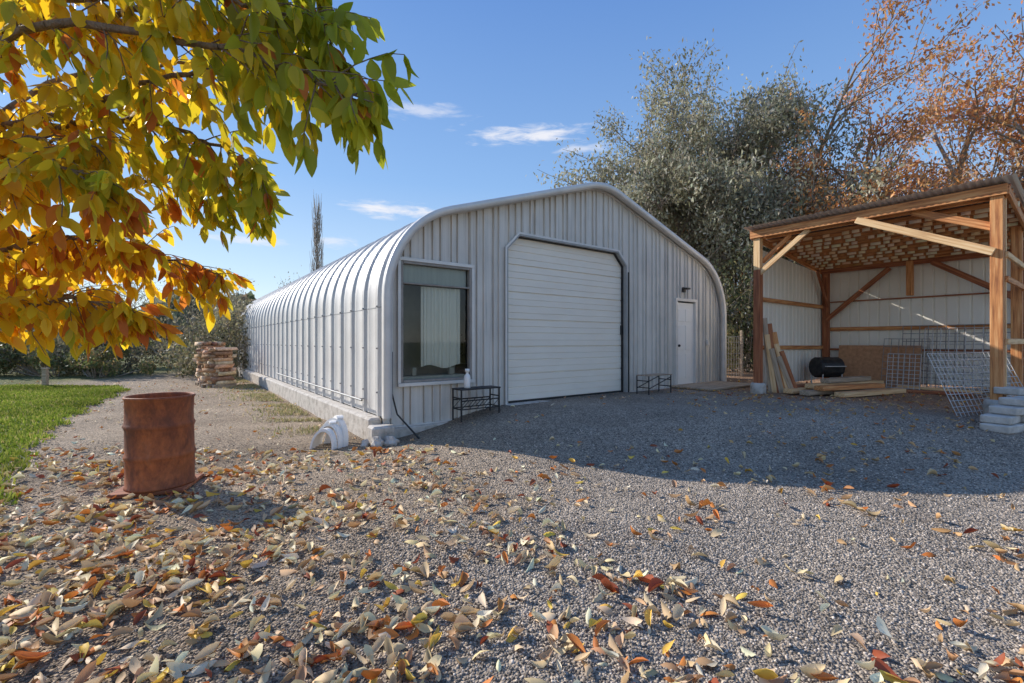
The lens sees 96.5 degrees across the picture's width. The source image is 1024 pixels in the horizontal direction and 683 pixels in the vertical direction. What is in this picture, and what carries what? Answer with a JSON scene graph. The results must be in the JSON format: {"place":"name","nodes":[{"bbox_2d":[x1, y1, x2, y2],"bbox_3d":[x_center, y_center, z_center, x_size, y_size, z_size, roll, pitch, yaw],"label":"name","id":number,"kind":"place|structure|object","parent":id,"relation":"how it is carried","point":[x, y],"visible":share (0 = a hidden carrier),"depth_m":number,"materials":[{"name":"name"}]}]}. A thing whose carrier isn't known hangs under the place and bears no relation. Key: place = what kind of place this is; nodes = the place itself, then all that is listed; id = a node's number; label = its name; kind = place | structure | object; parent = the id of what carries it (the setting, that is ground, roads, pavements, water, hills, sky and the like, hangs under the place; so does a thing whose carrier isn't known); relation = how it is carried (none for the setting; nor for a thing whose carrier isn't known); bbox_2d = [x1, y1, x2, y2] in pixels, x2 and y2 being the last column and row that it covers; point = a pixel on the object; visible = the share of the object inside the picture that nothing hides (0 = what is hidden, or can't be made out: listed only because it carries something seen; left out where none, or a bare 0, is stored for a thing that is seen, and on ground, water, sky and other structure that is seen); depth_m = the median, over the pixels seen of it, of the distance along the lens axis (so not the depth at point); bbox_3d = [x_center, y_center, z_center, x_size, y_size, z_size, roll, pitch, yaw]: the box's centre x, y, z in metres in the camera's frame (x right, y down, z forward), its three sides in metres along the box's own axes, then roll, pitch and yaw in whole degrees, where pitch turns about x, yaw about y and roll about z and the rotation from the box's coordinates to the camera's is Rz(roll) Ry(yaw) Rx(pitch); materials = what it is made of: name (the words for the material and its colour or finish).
{"place":"outdoors","nodes":[
{"label":"outdoors","id":0,"kind":"place"},
{"bbox_2d":[0,383,132,505],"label":"lawn","id":1,"kind":"structure","parent":0,"point":[26,410],"depth_m":8.88,"materials":[{"name":"green plant"}]},
{"bbox_2d":[40,368,49,384],"bbox_3d":[-14.600,1.121,14.300,0.160,0.590,0.160,0,0,-11],"label":"garden post","id":2,"kind":"object","parent":1,"relation":"on","point":[45,376],"visible":0.79,"depth_m":14.25,"materials":[{"name":"grey wood"}]},
{"bbox_2d":[246,368,381,417],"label":"floor","id":3,"kind":"structure","parent":0,"point":[324,396],"depth_m":8.98,"materials":[{"name":"concrete"}]},
{"bbox_2d":[403,284,455,374],"bbox_3d":[-1.627,-0.100,7.882,1.490,2.200,0.001,0,0,-37],"label":"room back","id":4,"kind":"object","parent":3,"relation":"on","point":[411,325],"visible":0.2,"depth_m":7.84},
{"bbox_2d":[0,351,1023,682],"bbox_3d":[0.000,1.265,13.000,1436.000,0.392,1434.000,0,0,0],"label":"gravel ground","id":5,"kind":"structure","parent":0,"point":[616,411],"depth_m":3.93,"materials":[{"name":"grey gravel"}]},
{"bbox_2d":[5,353,34,373],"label":"shrub","id":6,"kind":"object","parent":5,"relation":"on","point":[19,365],"visible":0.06,"depth_m":19.73,"materials":[{"name":"green plant"}]},
{"bbox_2d":[0,345,74,375],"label":"shrub","id":7,"kind":"object","parent":5,"relation":"on","point":[30,360],"visible":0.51,"depth_m":18.55,"materials":[{"name":"green plant"}]},
{"bbox_2d":[0,330,107,374],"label":"shrub","id":8,"kind":"object","parent":5,"relation":"on","point":[6,347],"visible":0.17,"depth_m":19.02,"materials":[{"name":"green plant"}]},
{"bbox_2d":[26,281,136,331],"bbox_3d":[-26.345,-1.290,26.320,8.155,6.321,5.948,0,0,-41],"label":"bare scrub tree","id":9,"kind":"object","parent":5,"relation":"on","point":[76,291],"visible":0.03,"depth_m":26.72,"materials":[{"name":"green plant"}]},
{"bbox_2d":[36,332,158,368],"bbox_3d":[-22.369,-0.200,24.344,5.165,3.387,4.532,0,0,0],"label":"shrub","id":10,"kind":"object","parent":5,"relation":"on","point":[150,341],"visible":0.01,"depth_m":25.67,"materials":[{"name":"green plant"}]},
{"bbox_2d":[34,285,161,375],"bbox_3d":[-18.127,-0.282,20.038,4.846,4.458,3.642,0,0,11],"label":"shrub","id":11,"kind":"object","parent":5,"relation":"on","point":[130,358],"visible":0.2,"depth_m":19.78,"materials":[{"name":"green plant"}]},
{"bbox_2d":[59,343,155,377],"bbox_3d":[-16.639,0.714,18.169,3.568,1.573,2.538,0,0,0],"label":"shrub","id":12,"kind":"object","parent":5,"relation":"on","point":[100,357],"visible":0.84,"depth_m":17.96,"materials":[{"name":"green plant"}]},
{"bbox_2d":[68,277,206,364],"bbox_3d":[-20.462,-0.919,26.758,6.252,7.333,9.292,0,0,-25],"label":"bare scrub tree","id":13,"kind":"object","parent":5,"relation":"on","point":[155,298],"visible":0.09,"depth_m":26.82,"materials":[{"name":"green plant"}]},
{"bbox_2d":[107,392,203,498],"bbox_3d":[-3.436,0.969,4.448,0.608,0.900,0.577,0,0,-17],"label":"rusty steel drum","id":14,"kind":"object","parent":5,"relation":"on","point":[158,457],"visible":1,"depth_m":4.24,"materials":[{"name":"rusty steel"}]},
{"bbox_2d":[155,342,238,374],"bbox_3d":[-13.467,0.752,20.165,2.656,1.478,3.466,0,0,44],"label":"shrub","id":15,"kind":"object","parent":5,"relation":"on","point":[165,358],"visible":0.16,"depth_m":19.72,"materials":[{"name":"green plant"}]},
{"bbox_2d":[149,291,252,378],"bbox_3d":[-12.057,-0.533,19.139,5.124,4.138,4.476,0,0,0],"label":"shrub","id":16,"kind":"object","parent":5,"relation":"on","point":[229,339],"visible":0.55,"depth_m":18.31,"materials":[{"name":"green plant"}]},
{"bbox_2d":[170,311,235,361],"bbox_3d":[-15.584,0.109,24.471,4.411,3.994,4.338,0,0,0],"label":"shrub","id":17,"kind":"object","parent":5,"relation":"on","point":[189,340],"visible":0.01,"depth_m":23.41,"materials":[{"name":"green plant"}]},
{"bbox_2d":[192,342,225,385],"bbox_3d":[-10.015,0.722,15.208,0.922,1.437,0.946,0,0,44],"label":"timber stack","id":18,"kind":"object","parent":5,"relation":"on","point":[198,359],"visible":0.38,"depth_m":14.90,"materials":[{"name":"brown wood"}]},
{"bbox_2d":[0,0,419,366],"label":"autumn cherry tree","id":19,"kind":"object","parent":5,"relation":"on","point":[247,61],"visible":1,"depth_m":2.11,"materials":[{"name":"yellow plant"}]},
{"bbox_2d":[176,306,244,364],"bbox_3d":[-13.631,-0.283,23.351,4.812,3.500,5.608,0,0,36],"label":"shrub","id":20,"kind":"object","parent":5,"relation":"on","point":[209,335],"visible":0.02,"depth_m":22.52,"materials":[{"name":"green plant"}]},
{"bbox_2d":[180,269,254,335],"bbox_3d":[-16.281,-1.441,25.388,4.601,5.882,6.418,0,0,-42],"label":"bare scrub tree","id":21,"kind":"object","parent":5,"relation":"on","point":[231,301],"visible":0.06,"depth_m":25.54,"materials":[{"name":"green plant"}]},
{"bbox_2d":[200,347,237,387],"bbox_3d":[-9.306,0.815,14.499,0.910,1.268,0.868,0,0,27],"label":"timber stack","id":22,"kind":"object","parent":5,"relation":"on","point":[219,369],"visible":0.97,"depth_m":14.26,"materials":[{"name":"brown wood"}]},
{"bbox_2d":[202,375,325,438],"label":"dry weeds","id":23,"kind":"object","parent":5,"relation":"on","point":[273,398],"visible":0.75,"depth_m":9.66,"materials":[{"name":"beige plant"}]},
{"bbox_2d":[237,367,381,438],"bbox_3d":[-7.200,1.502,13.631,0.196,0.795,17.520,0,0,-37],"label":"foundation side","id":24,"kind":"object","parent":5,"relation":"on","point":[358,422],"visible":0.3,"depth_m":8.86,"materials":[{"name":"concrete"}]},
{"bbox_2d":[238,197,720,416],"bbox_3d":[-3.501,-1.048,16.561,9.298,4.296,18.160,0,0,-37],"label":"ribbed steel shell","id":25,"kind":"object","parent":24,"relation":"on","point":[352,281],"visible":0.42,"depth_m":9.14},
{"bbox_2d":[242,305,377,392],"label":"shell bolts","id":26,"kind":"object","parent":25,"relation":"attached to","point":[314,346],"visible":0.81,"depth_m":9.91,"materials":[{"name":"metal"}]},
{"bbox_2d":[243,307,380,329],"bbox_3d":[-7.219,-0.506,13.792,0.034,0.012,18.160,0,0,-37],"label":"lap seam","id":27,"kind":"object","parent":25,"relation":"attached to","point":[322,316],"visible":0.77,"depth_m":9.18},
{"bbox_2d":[276,373,364,400],"bbox_3d":[-4.376,0.890,9.887,0.146,0.048,7.100,0,0,-37],"label":"conduit pipe","id":28,"kind":"object","parent":25,"relation":"attached to","point":[335,391],"visible":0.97,"depth_m":8.52,"materials":[{"name":"white metal"}]},
{"bbox_2d":[382,182,726,418],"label":"arch end trim","id":29,"kind":"structure","parent":25,"relation":"attached to","point":[412,230],"depth_m":7.47,"materials":[{"name":"metal"}]},
{"bbox_2d":[718,317,719,380],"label":"corner post trim","id":30,"kind":"structure","parent":25,"relation":"attached to","point":[718,348],"depth_m":12.10,"materials":[{"name":"metal"}]},
{"bbox_2d":[310,189,323,271],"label":"bare poplar tree","id":31,"kind":"object","parent":5,"relation":"on","point":[317,229],"visible":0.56,"depth_m":60.92,"materials":[{"name":"plant"}]},
{"bbox_2d":[309,415,348,449],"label":"white plastic hoops","id":32,"kind":"object","parent":5,"relation":"on","point":[329,427],"visible":0.99,"depth_m":6.25,"materials":[{"name":"white plastic"}]},
{"bbox_2d":[360,439,369,447],"bbox_3d":[-1.999,1.408,6.220,0.122,0.151,0.224,0,0,0],"label":"foundation rock","id":33,"kind":"object","parent":5,"relation":"on","point":[365,443],"visible":0.83,"depth_m":6.17,"materials":[{"name":"grey stone"}]},
{"bbox_2d":[371,436,383,446],"bbox_3d":[-1.827,1.399,6.203,0.177,0.221,0.225,0,0,0],"label":"foundation rock","id":34,"kind":"object","parent":5,"relation":"on","point":[377,441],"visible":0.74,"depth_m":6.15,"materials":[{"name":"grey stone"}]},
{"bbox_2d":[367,423,394,443],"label":"foundation corner block","id":35,"kind":"structure","parent":5,"relation":"on","point":[383,431],"depth_m":6.42,"materials":[{"name":"grey concrete"}]},
{"bbox_2d":[32,288,745,354],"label":"distant tree line","id":36,"kind":"object","parent":5,"relation":"on","point":[250,295],"visible":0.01,"depth_m":49.91,"materials":[{"name":"green plant"}]},
{"bbox_2d":[384,436,399,445],"bbox_3d":[-1.670,1.400,6.326,0.226,0.196,0.221,0,0,0],"label":"foundation rock","id":37,"kind":"object","parent":5,"relation":"on","point":[390,440],"visible":0.8,"depth_m":6.27,"materials":[{"name":"grey stone"}]},
{"bbox_2d":[392,352,419,438],"bbox_3d":[-1.533,0.778,6.585,0.414,1.257,0.066,0,0,0],"label":"leaning bent rod","id":38,"kind":"object","parent":5,"relation":"on","point":[412,431],"visible":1,"depth_m":6.57,"materials":[{"name":"metal"}]},
{"bbox_2d":[395,422,446,437],"bbox_3d":[-1.044,1.538,7.318,2.230,0.524,0.200,0,0,-37],"label":"concrete foundation","id":39,"kind":"object","parent":5,"relation":"on","point":[402,431],"visible":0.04,"depth_m":6.87,"materials":[{"name":"concrete"}]},
{"bbox_2d":[395,419,450,427],"bbox_3d":[-1.017,1.265,7.323,2.180,0.020,0.065,0,0,-37],"label":"siding base flashing","id":40,"kind":"object","parent":39,"relation":"on","point":[422,423],"visible":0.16,"depth_m":7.01,"materials":[{"name":"metal"}]},
{"bbox_2d":[452,385,500,421],"bbox_3d":[-0.563,0.977,7.249,0.740,0.500,0.294,0,0,-37],"label":"metal table","id":41,"kind":"object","parent":5,"relation":"on","point":[461,389],"visible":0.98,"depth_m":7.19,"materials":[{"name":"black metal"}]},
{"bbox_2d":[464,369,470,387],"bbox_3d":[-0.701,0.576,7.150,0.104,0.300,0.104,0,0,0],"label":"spray bottle","id":42,"kind":"object","parent":41,"relation":"on","point":[467,381],"visible":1,"depth_m":7.12,"materials":[{"name":"white paint"}]},
{"bbox_2d":[0,372,1023,682],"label":"fallen leaves","id":43,"kind":"object","parent":5,"relation":"on","point":[32,656],"visible":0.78,"depth_m":2.67,"materials":[{"name":"brown plant"}]},
{"bbox_2d":[390,190,716,425],"bbox_3d":[1.773,-0.945,9.404,9.100,4.410,0.052,0,0,-37],"label":"front siding","id":44,"kind":"object","parent":5,"relation":"on","point":[662,271],"visible":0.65,"depth_m":8.74,"materials":[{"name":"white metal"}]},
{"bbox_2d":[398,260,400,382],"bbox_3d":[-1.673,-0.295,6.788,0.048,1.830,0.021,0,0,-37],"label":"window casing","id":45,"kind":"object","parent":44,"relation":"attached to","point":[399,321],"depth_m":6.78,"materials":[{"name":"white metal"}]},
{"bbox_2d":[401,260,402,382],"bbox_3d":[-1.662,-0.295,6.849,0.038,1.830,0.085,0,0,-37],"label":"window frame","id":46,"kind":"object","parent":44,"relation":"attached to","point":[401,321],"visible":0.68,"depth_m":6.81,"materials":[{"name":"grey metal"}]},
{"bbox_2d":[403,261,468,270],"bbox_3d":[-1.184,-1.191,7.205,1.150,0.038,0.085,0,0,-37],"label":"window frame","id":47,"kind":"object","parent":44,"relation":"attached to","point":[435,265],"visible":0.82,"depth_m":7.14,"materials":[{"name":"grey metal"}]},
{"bbox_2d":[403,282,468,288],"bbox_3d":[-1.184,-0.877,7.205,1.150,0.025,0.085,0,0,-37],"label":"window frame transom","id":48,"kind":"object","parent":44,"relation":"attached to","point":[431,285],"depth_m":7.17,"materials":[{"name":"grey metal"}]},
{"bbox_2d":[398,379,474,386],"bbox_3d":[-1.155,0.649,7.165,1.330,0.052,0.037,0,0,-37],"label":"window sill trim","id":49,"kind":"structure","parent":44,"relation":"attached to","point":[430,383],"depth_m":7.08,"materials":[{"name":"metal"}]},
{"bbox_2d":[403,377,463,382],"bbox_3d":[-1.184,0.601,7.205,1.150,0.038,0.085,0,0,-37],"label":"window sill","id":50,"kind":"structure","parent":49,"relation":"on","point":[433,379],"depth_m":7.13,"materials":[{"name":"white metal"}]},
{"bbox_2d":[403,373,464,379],"bbox_3d":[-1.332,0.570,7.403,1.150,0.060,0.320,0,0,-37],"label":"window shelf","id":51,"kind":"object","parent":50,"relation":"on","point":[424,376],"depth_m":7.28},
{"bbox_2d":[411,367,415,375],"bbox_3d":[-1.545,0.473,7.170,0.070,0.130,0.080,0,0,-37],"label":"shelf item","id":52,"kind":"object","parent":51,"relation":"on","point":[413,371],"visible":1,"depth_m":7.14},
{"bbox_2d":[447,367,453,373],"bbox_3d":[-1.012,0.478,7.567,0.100,0.120,0.080,0,0,-37],"label":"shelf item","id":53,"kind":"object","parent":51,"relation":"on","point":[450,370],"visible":0.86,"depth_m":7.53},
{"bbox_2d":[399,256,474,267],"bbox_3d":[-1.159,-1.238,7.170,1.330,0.053,0.023,0,0,-37],"label":"window trim","id":54,"kind":"structure","parent":44,"relation":"attached to","point":[436,262],"depth_m":7.14,"materials":[{"name":"white metal"}]},
{"bbox_2d":[467,268,471,378],"bbox_3d":[-0.706,-0.295,7.561,0.038,1.830,0.085,0,0,-37],"label":"window frame","id":55,"kind":"object","parent":44,"relation":"attached to","point":[469,320],"visible":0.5,"depth_m":7.54,"materials":[{"name":"grey metal"}]},
{"bbox_2d":[472,268,473,378],"bbox_3d":[-0.645,-0.295,7.554,0.048,1.830,0.021,0,0,-37],"label":"window casing","id":56,"kind":"object","parent":44,"relation":"attached to","point":[472,323],"depth_m":7.54,"materials":[{"name":"white metal"}]},
{"bbox_2d":[504,400,547,405],"bbox_3d":[1.167,1.350,8.978,3.300,0.500,0.380,0,0,-37],"label":"door sill slab","id":57,"kind":"structure","parent":44,"relation":"attached to","point":[521,403],"depth_m":8.24,"materials":[{"name":"grey concrete"}]},
{"bbox_2d":[505,232,627,404],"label":"garage frame trim","id":58,"kind":"structure","parent":44,"relation":"attached to","point":[513,239],"depth_m":8.09,"materials":[{"name":"white metal"}]},
{"bbox_2d":[434,189,718,380],"bbox_3d":[1.818,-1.016,9.418,9.170,4.232,0.046,0,0,-37],"label":"arch inner flange","id":59,"kind":"object","parent":44,"relation":"attached to","point":[655,229],"visible":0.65,"depth_m":10.39,"materials":[{"name":"metal"}]},
{"bbox_2d":[675,301,677,384],"bbox_3d":[3.928,0.050,11.003,0.088,2.060,0.090,0,0,-37],"label":"door casing","id":60,"kind":"object","parent":44,"relation":"attached to","point":[676,342],"depth_m":10.96,"materials":[{"name":"metal"}]},
{"bbox_2d":[678,302,692,383],"bbox_3d":[4.246,0.055,11.289,0.760,2.010,0.050,0,0,-37],"label":"entry door leaf","id":61,"kind":"object","parent":44,"relation":"attached to","point":[687,306],"visible":0.44,"depth_m":11.32,"materials":[{"name":"white paint"}]},
{"bbox_2d":[678,354,683,378],"bbox_3d":[4.120,0.610,11.158,0.240,0.600,0.014,0,0,-37],"label":"door panel","id":62,"kind":"structure","parent":61,"relation":"attached to","point":[680,366],"depth_m":11.15,"materials":[{"name":"white paint"}]},
{"bbox_2d":[678,325,683,349],"bbox_3d":[4.120,-0.090,11.158,0.240,0.600,0.014,0,0,-37],"label":"door panel","id":63,"kind":"structure","parent":61,"relation":"attached to","point":[681,336],"depth_m":11.16,"materials":[{"name":"white metal"}]},
{"bbox_2d":[678,309,683,321],"bbox_3d":[4.120,-0.640,11.158,0.240,0.300,0.014,0,0,-37],"label":"door panel","id":64,"kind":"structure","parent":61,"relation":"attached to","point":[680,314],"depth_m":11.16,"materials":[{"name":"white paint"}]},
{"bbox_2d":[685,354,690,377],"bbox_3d":[4.376,0.610,11.349,0.240,0.600,0.015,0,0,-36],"label":"door panel","id":65,"kind":"structure","parent":61,"relation":"attached to","point":[687,365],"depth_m":11.33,"materials":[{"name":"white paint"}]},
{"bbox_2d":[685,326,690,349],"bbox_3d":[4.376,-0.090,11.349,0.240,0.600,0.015,0,0,-36],"label":"door panel","id":66,"kind":"structure","parent":61,"relation":"attached to","point":[687,337],"depth_m":11.33,"materials":[{"name":"white paint"}]},
{"bbox_2d":[685,309,690,321],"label":"door panel","id":67,"kind":"structure","parent":61,"relation":"attached to","point":[687,315],"depth_m":11.32,"materials":[{"name":"white paint"}]},
{"bbox_2d":[675,298,697,302],"bbox_3d":[4.271,-1.016,11.256,0.940,0.069,0.092,0,0,-37],"label":"casing door","id":68,"kind":"structure","parent":44,"relation":"attached to","point":[685,300],"depth_m":11.21,"materials":[{"name":"metal"}]},
{"bbox_2d":[693,302,697,382],"bbox_3d":[4.612,0.050,11.511,0.088,2.060,0.090,0,0,-37],"label":"door casing","id":69,"kind":"object","parent":44,"relation":"attached to","point":[695,342],"depth_m":11.48,"materials":[{"name":"metal"}]},
{"bbox_2d":[507,234,626,404],"bbox_3d":[1.154,-0.407,8.995,3.210,3.015,0.156,0,0,-37],"label":"garage frame jamb","id":70,"kind":"object","parent":5,"relation":"on","point":[620,258],"visible":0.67,"depth_m":9.88,"materials":[{"name":"grey metal"}]},
{"bbox_2d":[508,238,620,400],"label":"garage door panels","id":71,"kind":"object","parent":70,"relation":"attached to","point":[564,317],"visible":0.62,"depth_m":8.92,"materials":[{"name":"white metal"}]},
{"bbox_2d":[508,390,621,402],"bbox_3d":[1.119,1.085,9.042,3.140,0.030,0.060,0,0,-37],"label":"door weather seal","id":72,"kind":"object","parent":71,"relation":"attached to","point":[526,400],"depth_m":8.89,"materials":[{"name":"black rubber"}]},
{"bbox_2d":[518,237,622,391],"bbox_3d":[1.140,-0.394,9.014,3.154,2.987,0.050,0,0,-37],"label":"garage frame seal","id":73,"kind":"object","parent":70,"relation":"attached to","point":[617,259],"visible":0.54,"depth_m":9.93,"materials":[{"name":"black rubber"}]},
{"bbox_2d":[629,387,671,391],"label":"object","id":74,"kind":"object","parent":5,"relation":"on","point":[650,389],"visible":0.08,"depth_m":10.36,"materials":[{"name":"metal"}]},
{"bbox_2d":[636,373,671,394],"bbox_3d":[3.034,0.910,9.753,0.800,0.420,0.334,0,0,-37],"label":"metal bench","id":75,"kind":"object","parent":5,"relation":"on","point":[658,375],"visible":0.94,"depth_m":9.67,"materials":[{"name":"black metal"}]},
{"bbox_2d":[669,381,750,390],"bbox_3d":[4.884,1.100,11.035,2.100,0.120,1.080,0,0,-37],"label":"wooden entry step","id":76,"kind":"object","parent":5,"relation":"on","point":[713,385],"visible":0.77,"depth_m":10.80,"materials":[{"name":"brown wood"}]},
{"bbox_2d":[597,63,852,342],"bbox_3d":[9.654,-5.656,23.375,11.453,13.857,14.401,0,0,-24],"label":"willow tree","id":77,"kind":"object","parent":5,"relation":"on","point":[751,111],"visible":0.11,"depth_m":19.18,"materials":[{"name":"green plant"}]},
{"bbox_2d":[525,28,927,308],"bbox_3d":[9.043,-6.354,20.364,15.846,15.252,10.910,0,0,18],"label":"willow tree","id":78,"kind":"object","parent":5,"relation":"on","point":[679,181],"visible":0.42,"depth_m":18.24,"materials":[{"name":"green plant"}]},
{"bbox_2d":[727,330,742,377],"bbox_3d":[6.268,0.378,13.592,2.636,1.456,0.072,0,0,-40],"label":"wire gate fence","id":79,"kind":"object","parent":5,"relation":"on","point":[740,353],"visible":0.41,"depth_m":14.09,"materials":[{"name":"brown wood"}]},
{"bbox_2d":[727,321,743,369],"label":"shrub","id":80,"kind":"object","parent":5,"relation":"on","point":[733,350],"visible":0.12,"depth_m":15.40,"materials":[{"name":"green plant"}]},
{"bbox_2d":[712,240,812,371],"bbox_3d":[8.473,-1.240,16.318,6.771,6.208,6.521,0,0,26],"label":"shrub","id":81,"kind":"object","parent":5,"relation":"on","point":[748,350],"visible":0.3,"depth_m":15.99,"materials":[{"name":"green plant"}]},
{"bbox_2d":[682,145,851,368],"bbox_3d":[9.606,-3.074,19.672,11.648,8.636,9.315,0,0,0],"label":"willow tree","id":82,"kind":"object","parent":5,"relation":"on","point":[724,233],"visible":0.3,"depth_m":17.48,"materials":[{"name":"green plant"}]},
{"bbox_2d":[763,318,799,393],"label":"leaning boards","id":83,"kind":"object","parent":5,"relation":"on","point":[780,377],"visible":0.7,"depth_m":9.73,"materials":[{"name":"brown wood"}]},
{"bbox_2d":[805,357,846,383],"bbox_3d":[7.481,0.738,10.876,0.664,0.725,0.539,0,0,-8],"label":"black barbecue grill","id":84,"kind":"object","parent":5,"relation":"on","point":[823,367],"visible":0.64,"depth_m":10.73,"materials":[{"name":"metal"}]},
{"bbox_2d":[783,376,905,397],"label":"stacked planks","id":85,"kind":"object","parent":5,"relation":"on","point":[852,386],"visible":0.95,"depth_m":9.40,"materials":[{"name":"brown wood"}]},
{"bbox_2d":[679,121,1023,332],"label":"autumn maple tree","id":86,"kind":"object","parent":5,"relation":"on","point":[857,196],"visible":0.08,"depth_m":14.53,"materials":[{"name":"orange plant"}]},
{"bbox_2d":[715,0,1023,281],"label":"autumn maple tree","id":87,"kind":"object","parent":5,"relation":"on","point":[914,135],"visible":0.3,"depth_m":16.84,"materials":[{"name":"orange plant"}]},
{"bbox_2d":[838,345,921,389],"bbox_3d":[8.695,0.598,10.882,0.177,1.010,1.600,0,0,-37],"label":"plywood sheet","id":88,"kind":"object","parent":5,"relation":"on","point":[862,360],"visible":0.52,"depth_m":10.88,"materials":[{"name":"brown wood"}]},
{"bbox_2d":[741,173,1023,413],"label":"pole barn shed","id":89,"kind":"structure","parent":5,"relation":"on","point":[891,267],"depth_m":9.83,"materials":[{"name":"orange wood"}]},
{"bbox_2d":[886,353,921,389],"bbox_3d":[8.421,0.661,9.836,0.176,0.804,0.573,0,0,-40],"label":"wire fence panel","id":90,"kind":"object","parent":5,"relation":"on","point":[908,374],"visible":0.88,"depth_m":9.81,"materials":[{"name":"grey metal"}]},
{"bbox_2d":[881,338,929,389],"bbox_3d":[8.877,0.497,10.332,0.327,1.136,0.814,0,0,-37],"label":"wire fence panel","id":91,"kind":"object","parent":5,"relation":"on","point":[895,382],"visible":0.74,"depth_m":10.37,"materials":[{"name":"grey metal"}]},
{"bbox_2d":[897,385,982,395],"bbox_3d":[8.688,1.018,9.380,0.467,0.125,1.301,0,0,-37],"label":"scrap lumber","id":92,"kind":"object","parent":5,"relation":"on","point":[926,390],"visible":0.66,"depth_m":9.36,"materials":[{"name":"brown wood"}]},
{"bbox_2d":[880,0,1023,196],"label":"autumn maple tree","id":93,"kind":"object","parent":5,"relation":"on","point":[996,121],"visible":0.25,"depth_m":15.36,"materials":[{"name":"orange plant"}]},
{"bbox_2d":[922,327,989,395],"bbox_3d":[9.141,0.385,9.406,0.247,1.355,1.016,0,0,-37],"label":"wire fence panel","id":94,"kind":"object","parent":5,"relation":"on","point":[948,351],"visible":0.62,"depth_m":9.42,"materials":[{"name":"grey metal"}]},
{"bbox_2d":[902,323,1023,392],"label":"wire fence panel","id":95,"kind":"object","parent":5,"relation":"on","point":[936,341],"visible":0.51,"depth_m":9.93,"materials":[{"name":"grey metal"}]},
{"bbox_2d":[927,352,1022,417],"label":"livestock panel","id":96,"kind":"object","parent":5,"relation":"on","point":[968,379],"visible":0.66,"depth_m":7.14,"materials":[{"name":"metal"}]},
{"bbox_2d":[979,386,1023,433],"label":"concrete block stack","id":97,"kind":"object","parent":5,"relation":"on","point":[1006,416],"visible":1,"depth_m":6.17,"materials":[{"name":"grey concrete"}]},
{"bbox_2d":[0,0,1023,322],"label":"sky","id":98,"kind":"structure","parent":0,"point":[494,93],"materials":[{"name":"blue"}]},
{"bbox_2d":[628,272,628,391],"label":"door edge track","id":99,"kind":"structure","parent":0,"point":[628,331],"depth_m":9.88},
{"label":"window","id":100,"kind":"object","parent":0,"visible":0},
{"bbox_2d":[403,264,465,286],"bbox_3d":[-1.225,-1.050,7.259,1.150,0.300,0.001,0,0,-37],"label":"roller blind","id":101,"kind":"object","parent":100,"relation":"attached to","point":[429,275],"visible":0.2,"depth_m":7.24,"materials":[{"name":"fabric"}]},
{"bbox_2d":[421,286,459,367],"bbox_3d":[-1.141,-0.215,7.340,0.700,1.290,0.031,0,0,-37],"label":"curtain","id":102,"kind":"object","parent":100,"relation":"hanging from","point":[440,327],"visible":1,"depth_m":7.34,"materials":[{"name":"fabric"}]}
]}

